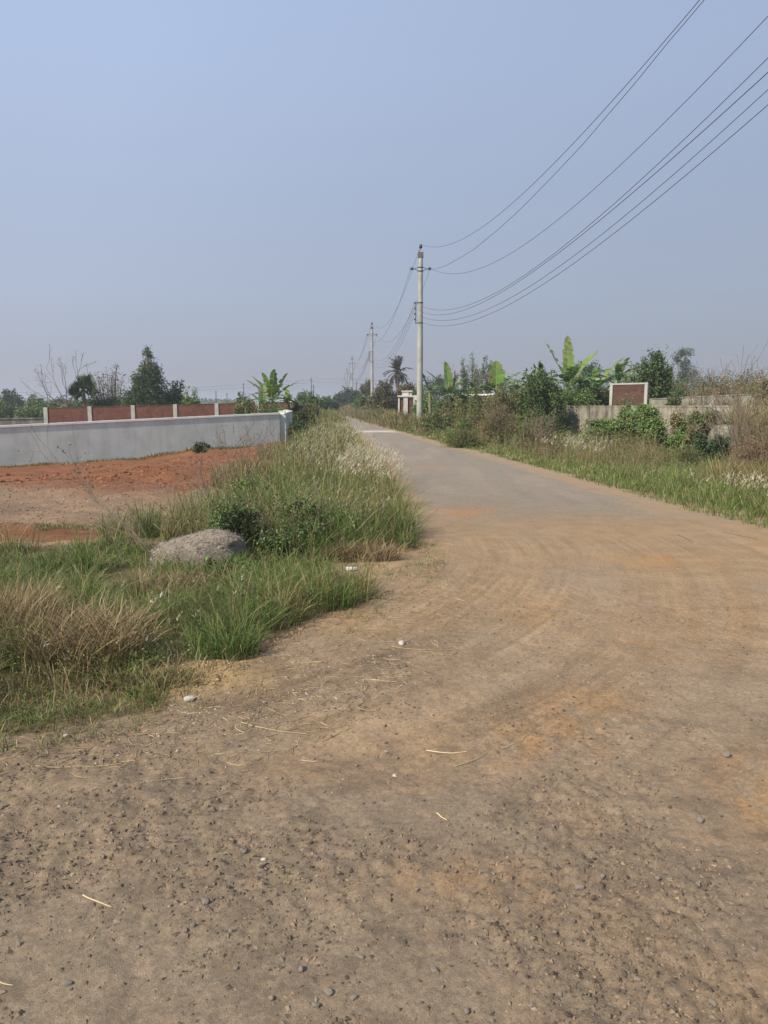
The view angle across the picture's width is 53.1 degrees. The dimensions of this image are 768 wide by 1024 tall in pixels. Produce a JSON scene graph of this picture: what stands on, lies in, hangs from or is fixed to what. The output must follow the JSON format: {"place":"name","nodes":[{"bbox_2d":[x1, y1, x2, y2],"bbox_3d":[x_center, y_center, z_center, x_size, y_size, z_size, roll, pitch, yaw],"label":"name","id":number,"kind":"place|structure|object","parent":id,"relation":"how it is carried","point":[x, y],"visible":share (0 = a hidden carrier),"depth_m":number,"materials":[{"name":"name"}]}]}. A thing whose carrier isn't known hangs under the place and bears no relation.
{"place":"outdoors","nodes":[
{"label":"outdoors","id":0,"kind":"place"},
{"bbox_2d":[0,481,208,531],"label":"gravel","id":1,"kind":"structure","parent":0,"point":[74,482],"depth_m":14.51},
{"bbox_2d":[0,653,424,835],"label":"gravel","id":2,"kind":"structure","parent":0,"point":[205,711],"depth_m":3.90,"materials":[{"name":"gravel"}]},
{"bbox_2d":[134,438,446,559],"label":"grass","id":3,"kind":"structure","parent":0,"point":[285,492],"depth_m":9.47,"materials":[{"name":"plant"}]},
{"bbox_2d":[0,402,767,1023],"bbox_3d":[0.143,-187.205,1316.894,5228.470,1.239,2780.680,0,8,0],"label":"ground","id":4,"kind":"structure","parent":0,"point":[586,570],"depth_m":3.17,"materials":[{"name":"soil"}]},
{"bbox_2d":[0,388,25,411],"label":"leafy shrub","id":5,"kind":"object","parent":4,"relation":"on","point":[11,398],"visible":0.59,"depth_m":118.07,"materials":[{"name":"green plant"}]},
{"bbox_2d":[0,418,42,424],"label":"wall","id":6,"kind":"structure","parent":4,"relation":"on","point":[11,421],"depth_m":58.87,"materials":[{"name":"concrete"}]},
{"bbox_2d":[12,405,41,417],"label":"leafy shrub","id":7,"kind":"object","parent":4,"relation":"on","point":[33,412],"visible":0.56,"depth_m":78.73,"materials":[{"name":"green plant"}]},
{"bbox_2d":[0,614,75,675],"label":"grass tuft","id":8,"kind":"object","parent":4,"relation":"on","point":[6,657],"visible":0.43,"depth_m":4.57,"materials":[{"name":"plant"}]},
{"bbox_2d":[0,566,88,649],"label":"dry grass clump","id":9,"kind":"object","parent":4,"relation":"on","point":[19,597],"visible":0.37,"depth_m":5.02,"materials":[{"name":"plant"}]},
{"bbox_2d":[21,348,98,406],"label":"bare tree","id":10,"kind":"object","parent":4,"relation":"on","point":[66,404],"visible":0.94,"depth_m":65.38,"materials":[{"name":"brown plant"}]},
{"bbox_2d":[28,519,94,530],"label":"grass","id":11,"kind":"structure","parent":4,"relation":"on","point":[49,526],"depth_m":10.80,"materials":[{"name":"plant"}]},
{"bbox_2d":[65,374,100,406],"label":"leafy tree","id":12,"kind":"object","parent":4,"relation":"on","point":[85,384],"visible":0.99,"depth_m":61.02,"materials":[{"name":"green plant"}]},
{"bbox_2d":[18,423,148,550],"bbox_3d":[-3.044,-0.217,7.896,1.605,1.392,0.356,1,8,8],"label":"dry branch","id":13,"kind":"object","parent":4,"relation":"on","point":[94,499],"visible":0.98,"depth_m":7.87,"materials":[{"name":"brown plant"}]},
{"bbox_2d":[0,584,194,676],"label":"dry grass clump","id":14,"kind":"object","parent":4,"relation":"on","point":[93,630],"visible":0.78,"depth_m":4.65,"materials":[{"name":"plant"}]},
{"bbox_2d":[69,391,128,406],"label":"shrub","id":15,"kind":"object","parent":4,"relation":"on","point":[104,402],"visible":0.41,"depth_m":63.02,"materials":[{"name":"green plant"}]},
{"bbox_2d":[73,505,144,542],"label":"grass tuft","id":16,"kind":"object","parent":4,"relation":"on","point":[116,527],"visible":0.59,"depth_m":8.92,"materials":[{"name":"plant"}]},
{"bbox_2d":[89,364,129,405],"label":"sparse shrub","id":17,"kind":"object","parent":4,"relation":"on","point":[107,386],"visible":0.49,"depth_m":65.88,"materials":[{"name":"grey plant"}]},
{"bbox_2d":[0,449,257,484],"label":"soil clods","id":18,"kind":"object","parent":4,"relation":"on","point":[101,478],"visible":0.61,"depth_m":20.60,"materials":[{"name":"soil"}]},
{"bbox_2d":[1,443,275,467],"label":"grass","id":19,"kind":"structure","parent":4,"relation":"on","point":[130,458],"depth_m":29.28,"materials":[{"name":"plant"}]},
{"bbox_2d":[0,413,279,465],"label":"boundary wall","id":20,"kind":"structure","parent":4,"relation":"on","point":[113,439],"depth_m":29.39,"materials":[{"name":"paint"}]},
{"bbox_2d":[39,557,243,672],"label":"seed heads","id":21,"kind":"object","parent":4,"relation":"on","point":[146,638],"visible":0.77,"depth_m":5.26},
{"bbox_2d":[110,492,178,538],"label":"grass tuft","id":22,"kind":"object","parent":4,"relation":"on","point":[147,525],"visible":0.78,"depth_m":9.40,"materials":[{"name":"plant"}]},
{"bbox_2d":[113,345,178,406],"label":"evergreen tree","id":23,"kind":"object","parent":4,"relation":"on","point":[145,389],"visible":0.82,"depth_m":58.80,"materials":[{"name":"green plant"}]},
{"bbox_2d":[93,656,210,692],"bbox_3d":[-1.335,0.920,4.353,0.738,0.186,0.380,0,8,0],"label":"dry grass clump","id":24,"kind":"object","parent":4,"relation":"on","point":[131,677],"visible":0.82,"depth_m":4.35,"materials":[{"name":"plant"}]},
{"bbox_2d":[43,402,286,422],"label":"brick wall","id":25,"kind":"structure","parent":4,"relation":"on","point":[69,414],"depth_m":55.70,"materials":[{"name":"brick"}]},
{"bbox_2d":[115,565,215,598],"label":"dry grass clump","id":26,"kind":"object","parent":4,"relation":"on","point":[164,579],"visible":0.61,"depth_m":6.39,"materials":[{"name":"plant"}]},
{"bbox_2d":[164,379,191,404],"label":"leafy shrub","id":27,"kind":"object","parent":4,"relation":"on","point":[176,393],"visible":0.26,"depth_m":59.87,"materials":[{"name":"green plant"}]},
{"bbox_2d":[147,527,249,572],"bbox_3d":[-1.827,0.451,7.527,0.999,0.536,0.716,-12,5,-5],"label":"concrete lump","id":28,"kind":"object","parent":4,"relation":"on","point":[204,542],"visible":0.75,"depth_m":7.26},
{"bbox_2d":[177,449,229,506],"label":"bare shrub","id":29,"kind":"object","parent":4,"relation":"on","point":[198,476],"visible":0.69,"depth_m":11.41,"materials":[{"name":"brown plant"}]},
{"bbox_2d":[0,513,450,756],"bbox_3d":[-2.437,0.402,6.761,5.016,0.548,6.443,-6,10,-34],"label":"grass","id":30,"kind":"structure","parent":4,"relation":"on","point":[271,578],"depth_m":5.85,"materials":[{"name":"plant"}]},
{"bbox_2d":[177,613,273,660],"bbox_3d":[-1.009,0.797,4.894,0.673,0.286,0.674,0,8,0],"label":"grass tuft","id":31,"kind":"object","parent":4,"relation":"on","point":[217,648],"visible":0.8,"depth_m":4.82,"materials":[{"name":"plant"}]},
{"bbox_2d":[186,417,265,491],"bbox_3d":[-2.651,-0.962,14.098,2.469,1.542,1.413,8,11,43],"label":"bare shrub","id":32,"kind":"object","parent":4,"relation":"on","point":[217,436],"visible":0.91,"depth_m":14.17,"materials":[{"name":"brown plant"}]},
{"bbox_2d":[193,555,263,577],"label":"grass","id":33,"kind":"structure","parent":4,"relation":"on","point":[210,562],"depth_m":7.03,"materials":[{"name":"green plant"}]},
{"bbox_2d":[150,619,315,705],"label":"soil clods","id":34,"kind":"object","parent":4,"relation":"on","point":[238,663],"visible":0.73,"depth_m":4.61,"materials":[{"name":"soil"}]},
{"bbox_2d":[204,453,271,489],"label":"dry grass clump","id":35,"kind":"object","parent":4,"relation":"on","point":[245,467],"visible":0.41,"depth_m":16.84,"materials":[{"name":"plant"}]},
{"bbox_2d":[0,583,476,787],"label":"straw litter","id":36,"kind":"object","parent":4,"relation":"on","point":[168,756],"visible":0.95,"depth_m":4.13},
{"bbox_2d":[231,394,260,414],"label":"weedy bush","id":37,"kind":"object","parent":4,"relation":"on","point":[247,407],"visible":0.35,"depth_m":42.49,"materials":[{"name":"green plant"}]},
{"bbox_2d":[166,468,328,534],"bbox_3d":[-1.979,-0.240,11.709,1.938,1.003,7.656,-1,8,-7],"label":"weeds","id":38,"kind":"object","parent":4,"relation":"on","point":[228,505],"visible":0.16,"depth_m":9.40,"materials":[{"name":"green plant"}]},
{"bbox_2d":[217,588,293,632],"bbox_3d":[-0.877,0.702,5.440,0.543,0.290,0.593,7,11,39],"label":"grass tuft","id":39,"kind":"object","parent":4,"relation":"on","point":[260,619],"visible":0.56,"depth_m":5.40,"materials":[{"name":"plant"}]},
{"bbox_2d":[227,468,290,502],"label":"creeper bush","id":40,"kind":"object","parent":4,"relation":"on","point":[247,486],"visible":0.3,"depth_m":12.58,"materials":[{"name":"green plant"}]},
{"bbox_2d":[195,490,330,561],"bbox_3d":[-1.225,0.140,7.855,1.368,0.747,0.925,-2,8,-12],"label":"creeper bush","id":41,"kind":"object","parent":4,"relation":"on","point":[230,516],"visible":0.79,"depth_m":7.77,"materials":[{"name":"green plant"}]},
{"bbox_2d":[247,369,295,407],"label":"banana plant","id":42,"kind":"object","parent":4,"relation":"on","point":[272,386],"visible":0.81,"depth_m":44.09,"materials":[{"name":"green plant"}]},
{"bbox_2d":[279,410,292,441],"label":"boundary wall","id":43,"kind":"structure","parent":4,"relation":"on","point":[285,416],"depth_m":33.37,"materials":[{"name":"paint"}]},
{"bbox_2d":[262,514,338,562],"bbox_3d":[-0.780,0.259,7.738,0.853,0.512,0.874,0,8,0],"label":"grass tuft","id":44,"kind":"object","parent":4,"relation":"on","point":[313,542],"visible":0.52,"depth_m":7.71,"materials":[{"name":"plant"}]},
{"bbox_2d":[227,408,378,494],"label":"grass","id":45,"kind":"structure","parent":4,"relation":"on","point":[324,438],"depth_m":21.45,"materials":[{"name":"plant"}]},
{"bbox_2d":[293,406,317,426],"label":"weedy bush","id":46,"kind":"object","parent":4,"relation":"on","point":[301,416],"visible":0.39,"depth_m":37.54,"materials":[{"name":"green plant"}]},
{"bbox_2d":[295,577,366,611],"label":"grass tuft","id":47,"kind":"object","parent":4,"relation":"on","point":[348,603],"visible":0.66,"depth_m":5.96,"materials":[{"name":"plant"}]},
{"bbox_2d":[285,420,395,498],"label":"seed heads","id":48,"kind":"object","parent":4,"relation":"on","point":[355,439],"visible":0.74,"depth_m":17.67,"materials":[{"name":"plant"}]},
{"bbox_2d":[320,501,375,542],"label":"creeper bush","id":49,"kind":"object","parent":4,"relation":"on","point":[341,512],"visible":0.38,"depth_m":8.68,"materials":[{"name":"green plant"}]},
{"bbox_2d":[295,534,407,562],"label":"dry grass clump","id":50,"kind":"object","parent":4,"relation":"on","point":[343,553],"visible":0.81,"depth_m":7.76,"materials":[{"name":"plant"}]},
{"bbox_2d":[328,441,408,506],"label":"seed heads","id":51,"kind":"object","parent":4,"relation":"on","point":[366,457],"visible":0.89,"depth_m":12.76,"materials":[{"name":"plant"}]},
{"bbox_2d":[366,379,397,410],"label":"thicket bush","id":52,"kind":"object","parent":4,"relation":"on","point":[382,395],"visible":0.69,"depth_m":78.61,"materials":[{"name":"green plant"}]},
{"bbox_2d":[336,405,433,430],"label":"grass","id":53,"kind":"structure","parent":4,"relation":"on","point":[359,416],"depth_m":53.75,"materials":[{"name":"plant"}]},
{"bbox_2d":[339,401,436,423],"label":"weeds","id":54,"kind":"object","parent":4,"relation":"on","point":[349,406],"visible":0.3,"depth_m":68.64,"materials":[{"name":"green plant"}]},
{"bbox_2d":[383,355,413,391],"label":"date palm","id":55,"kind":"object","parent":4,"relation":"on","point":[397,376],"visible":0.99,"depth_m":90.37,"materials":[{"name":"green plant"}]},
{"bbox_2d":[398,391,416,413],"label":"gate wall","id":56,"kind":"structure","parent":4,"relation":"on","point":[405,403],"depth_m":61.28,"materials":[{"name":"paint"}]},
{"bbox_2d":[410,244,430,419],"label":"utility pole","id":57,"kind":"object","parent":4,"relation":"on","point":[420,267],"visible":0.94,"depth_m":48.77,"materials":[{"name":"concrete"}]},
{"bbox_2d":[416,72,767,314],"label":"overhead wire","id":58,"kind":"object","parent":57,"relation":"attached to","point":[632,192],"visible":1,"depth_m":13.28,"materials":[{"name":"metal"}]},
{"bbox_2d":[417,58,767,309],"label":"overhead wire","id":59,"kind":"object","parent":57,"relation":"attached to","point":[634,185],"visible":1,"depth_m":15.66,"materials":[{"name":"metal"}]},
{"bbox_2d":[434,16,767,273],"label":"overhead wire","id":60,"kind":"object","parent":57,"relation":"attached to","point":[639,146],"visible":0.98,"depth_m":16.36,"materials":[{"name":"metal"}]},
{"bbox_2d":[419,412,454,433],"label":"thicket bush","id":61,"kind":"object","parent":4,"relation":"on","point":[435,421],"visible":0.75,"depth_m":37.57,"materials":[{"name":"green plant"}]},
{"bbox_2d":[424,361,478,404],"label":"banana plant","id":62,"kind":"object","parent":4,"relation":"on","point":[449,379],"visible":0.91,"depth_m":47.53,"materials":[{"name":"green plant"}]},
{"bbox_2d":[440,424,484,447],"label":"weed clump","id":63,"kind":"object","parent":4,"relation":"on","point":[459,439],"visible":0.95,"depth_m":26.75,"materials":[{"name":"plant"}]},
{"bbox_2d":[460,351,481,393],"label":"bamboo clump","id":64,"kind":"object","parent":4,"relation":"on","point":[476,377],"visible":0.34,"depth_m":70.85,"materials":[{"name":"green plant"}]},
{"bbox_2d":[454,388,492,428],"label":"thicket bush","id":65,"kind":"object","parent":4,"relation":"on","point":[475,404],"visible":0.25,"depth_m":37.38,"materials":[{"name":"green plant"}]},
{"bbox_2d":[471,361,523,396],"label":"banana plant","id":66,"kind":"object","parent":4,"relation":"on","point":[497,373],"visible":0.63,"depth_m":42.41,"materials":[{"name":"green plant"}]},
{"bbox_2d":[474,401,525,444],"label":"weed clump","id":67,"kind":"object","parent":4,"relation":"on","point":[496,429],"visible":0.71,"depth_m":28.58,"materials":[{"name":"plant"}]},
{"bbox_2d":[483,381,523,429],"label":"thicket bush","id":68,"kind":"object","parent":4,"relation":"on","point":[511,402],"visible":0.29,"depth_m":32.59,"materials":[{"name":"green plant"}]},
{"bbox_2d":[511,409,551,449],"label":"weed clump","id":69,"kind":"object","parent":4,"relation":"on","point":[523,428],"visible":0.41,"depth_m":27.22,"materials":[{"name":"plant"}]},
{"bbox_2d":[517,360,549,422],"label":"drooping shrub","id":70,"kind":"object","parent":4,"relation":"on","point":[540,367],"visible":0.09,"depth_m":32.02,"materials":[{"name":"green plant"}]},
{"bbox_2d":[391,412,683,468],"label":"weeds","id":71,"kind":"object","parent":4,"relation":"on","point":[579,447],"visible":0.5,"depth_m":23.83,"materials":[{"name":"green plant"}]},
{"bbox_2d":[522,368,567,434],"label":"vine thicket","id":72,"kind":"object","parent":4,"relation":"on","point":[540,393],"visible":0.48,"depth_m":30.92,"materials":[{"name":"green plant"}]},
{"bbox_2d":[524,408,566,450],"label":"dry stalks","id":73,"kind":"object","parent":4,"relation":"on","point":[539,429],"visible":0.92,"depth_m":24.66,"materials":[{"name":"brown plant"}]},
{"bbox_2d":[535,430,618,463],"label":"seed heads","id":74,"kind":"object","parent":4,"relation":"on","point":[578,442],"visible":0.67,"depth_m":23.15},
{"bbox_2d":[546,336,608,390],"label":"banana plant","id":75,"kind":"object","parent":4,"relation":"on","point":[569,370],"visible":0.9,"depth_m":36.45,"materials":[{"name":"green plant"}]},
{"bbox_2d":[563,386,603,405],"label":"vine thicket","id":76,"kind":"object","parent":4,"relation":"on","point":[585,400],"visible":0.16,"depth_m":34.80,"materials":[{"name":"green plant"}]},
{"bbox_2d":[572,372,603,404],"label":"thicket bush","id":77,"kind":"object","parent":4,"relation":"on","point":[599,396],"visible":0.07,"depth_m":37.28,"materials":[{"name":"green plant"}]},
{"bbox_2d":[571,357,627,391],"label":"banana plant","id":78,"kind":"object","parent":4,"relation":"on","point":[607,379],"visible":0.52,"depth_m":39.12,"materials":[{"name":"green plant"}]},
{"bbox_2d":[571,409,655,449],"bbox_3d":[8.560,-2.981,28.424,3.454,1.652,0.906,1,8,7],"label":"creeper","id":79,"kind":"object","parent":4,"relation":"on","point":[616,424],"visible":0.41,"depth_m":28.28,"materials":[{"name":"green plant"}]},
{"bbox_2d":[591,357,640,382],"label":"banana plant","id":80,"kind":"object","parent":4,"relation":"on","point":[620,367],"visible":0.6,"depth_m":44.95,"materials":[{"name":"green plant"}]},
{"bbox_2d":[609,382,648,405],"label":"brick wall","id":81,"kind":"structure","parent":4,"relation":"on","point":[639,391],"depth_m":35.88,"materials":[{"name":"brick"}]},
{"bbox_2d":[634,347,673,398],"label":"dense shrub","id":82,"kind":"object","parent":4,"relation":"on","point":[657,375],"visible":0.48,"depth_m":37.60,"materials":[{"name":"green plant"}]},
{"bbox_2d":[558,406,767,441],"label":"boundary wall","id":83,"kind":"structure","parent":4,"relation":"on","point":[574,414],"depth_m":30.61,"materials":[{"name":"concrete"}]},
{"bbox_2d":[632,403,661,419],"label":"creeper","id":84,"kind":"object","parent":83,"relation":"attached to","point":[650,410],"visible":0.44,"depth_m":28.48,"materials":[{"name":"green plant"}]},
{"bbox_2d":[636,418,691,453],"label":"creeper","id":85,"kind":"object","parent":4,"relation":"on","point":[658,423],"visible":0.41,"depth_m":26.33,"materials":[{"name":"green plant"}]},
{"bbox_2d":[668,407,685,436],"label":"creeper","id":86,"kind":"object","parent":4,"relation":"on","point":[674,421],"visible":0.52,"depth_m":26.99,"materials":[{"name":"beige plant"}]},
{"bbox_2d":[672,347,703,389],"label":"distant tree","id":87,"kind":"object","parent":4,"relation":"on","point":[683,363],"visible":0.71,"depth_m":109.99,"materials":[{"name":"green plant"}]},
{"bbox_2d":[672,444,704,466],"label":"weed clump","id":88,"kind":"object","parent":4,"relation":"on","point":[688,454],"visible":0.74,"depth_m":21.41,"materials":[{"name":"plant"}]},
{"bbox_2d":[610,441,767,509],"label":"weeds","id":89,"kind":"object","parent":4,"relation":"on","point":[671,465],"visible":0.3,"depth_m":17.89,"materials":[{"name":"green plant"}]},
{"bbox_2d":[679,405,715,447],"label":"creeper","id":90,"kind":"object","parent":4,"relation":"on","point":[697,417],"visible":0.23,"depth_m":25.36,"materials":[{"name":"green plant"}]},
{"bbox_2d":[648,393,758,405],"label":"boundary wall","id":91,"kind":"structure","parent":4,"relation":"on","point":[657,401],"depth_m":32.35,"materials":[{"name":"concrete"}]},
{"bbox_2d":[683,410,736,447],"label":"creeper","id":92,"kind":"object","parent":4,"relation":"on","point":[704,427],"visible":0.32,"depth_m":24.02,"materials":[{"name":"green plant"}]},
{"bbox_2d":[672,365,747,405],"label":"dry stalks","id":93,"kind":"object","parent":4,"relation":"on","point":[709,386],"visible":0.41,"depth_m":28.49,"materials":[{"name":"brown plant"}]},
{"bbox_2d":[691,430,733,461],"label":"creeper","id":94,"kind":"object","parent":4,"relation":"on","point":[714,448],"visible":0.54,"depth_m":22.26,"materials":[{"name":"green plant"}]},
{"bbox_2d":[676,342,767,465],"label":"dry stalks","id":95,"kind":"object","parent":4,"relation":"on","point":[729,405],"visible":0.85,"depth_m":16.73,"materials":[{"name":"brown plant"}]},
{"bbox_2d":[680,374,766,461],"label":"dry stalks","id":96,"kind":"object","parent":4,"relation":"on","point":[716,427],"visible":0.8,"depth_m":21.75,"materials":[{"name":"brown plant"}]},
{"bbox_2d":[704,371,750,395],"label":"thicket bush","id":97,"kind":"object","parent":4,"relation":"on","point":[715,387],"visible":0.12,"depth_m":37.41,"materials":[{"name":"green plant"}]},
{"bbox_2d":[691,452,767,495],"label":"dry grass clump","id":98,"kind":"object","parent":4,"relation":"on","point":[748,469],"visible":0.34,"depth_m":13.82,"materials":[{"name":"plant"}]},
{"bbox_2d":[715,395,767,456],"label":"dry grass clump","id":99,"kind":"object","parent":4,"relation":"on","point":[759,421],"visible":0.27,"depth_m":23.65,"materials":[{"name":"plant"}]},
{"bbox_2d":[727,405,759,464],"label":"weed clump","id":100,"kind":"object","parent":4,"relation":"on","point":[739,432],"visible":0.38,"depth_m":19.84,"materials":[{"name":"plant"}]},
{"bbox_2d":[721,471,767,511],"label":"seed heads","id":101,"kind":"object","parent":4,"relation":"on","point":[742,481],"visible":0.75,"depth_m":11.92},
{"bbox_2d":[723,424,767,472],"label":"weed clump","id":102,"kind":"object","parent":4,"relation":"on","point":[757,450],"visible":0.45,"depth_m":15.46,"materials":[{"name":"plant"}]},
{"bbox_2d":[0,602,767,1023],"bbox_3d":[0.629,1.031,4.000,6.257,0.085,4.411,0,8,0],"label":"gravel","id":103,"kind":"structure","parent":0,"point":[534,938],"depth_m":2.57,"materials":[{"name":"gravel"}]},
{"bbox_2d":[0,606,767,862],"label":"straw litter","id":104,"kind":"object","parent":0,"point":[450,750],"visible":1,"depth_m":3.57,"materials":[{"name":"plant"}]},
{"bbox_2d":[0,0,767,401],"label":"sky","id":105,"kind":"structure","parent":0,"point":[237,191],"materials":[{"name":"blue"}]},
{"bbox_2d":[342,415,701,522],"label":"road","id":106,"kind":"structure","parent":0,"point":[467,486],"depth_m":13.57,"materials":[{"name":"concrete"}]},
{"bbox_2d":[381,425,767,528],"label":"grass","id":107,"kind":"structure","parent":0,"point":[607,476],"depth_m":14.67,"materials":[{"name":"plant"}]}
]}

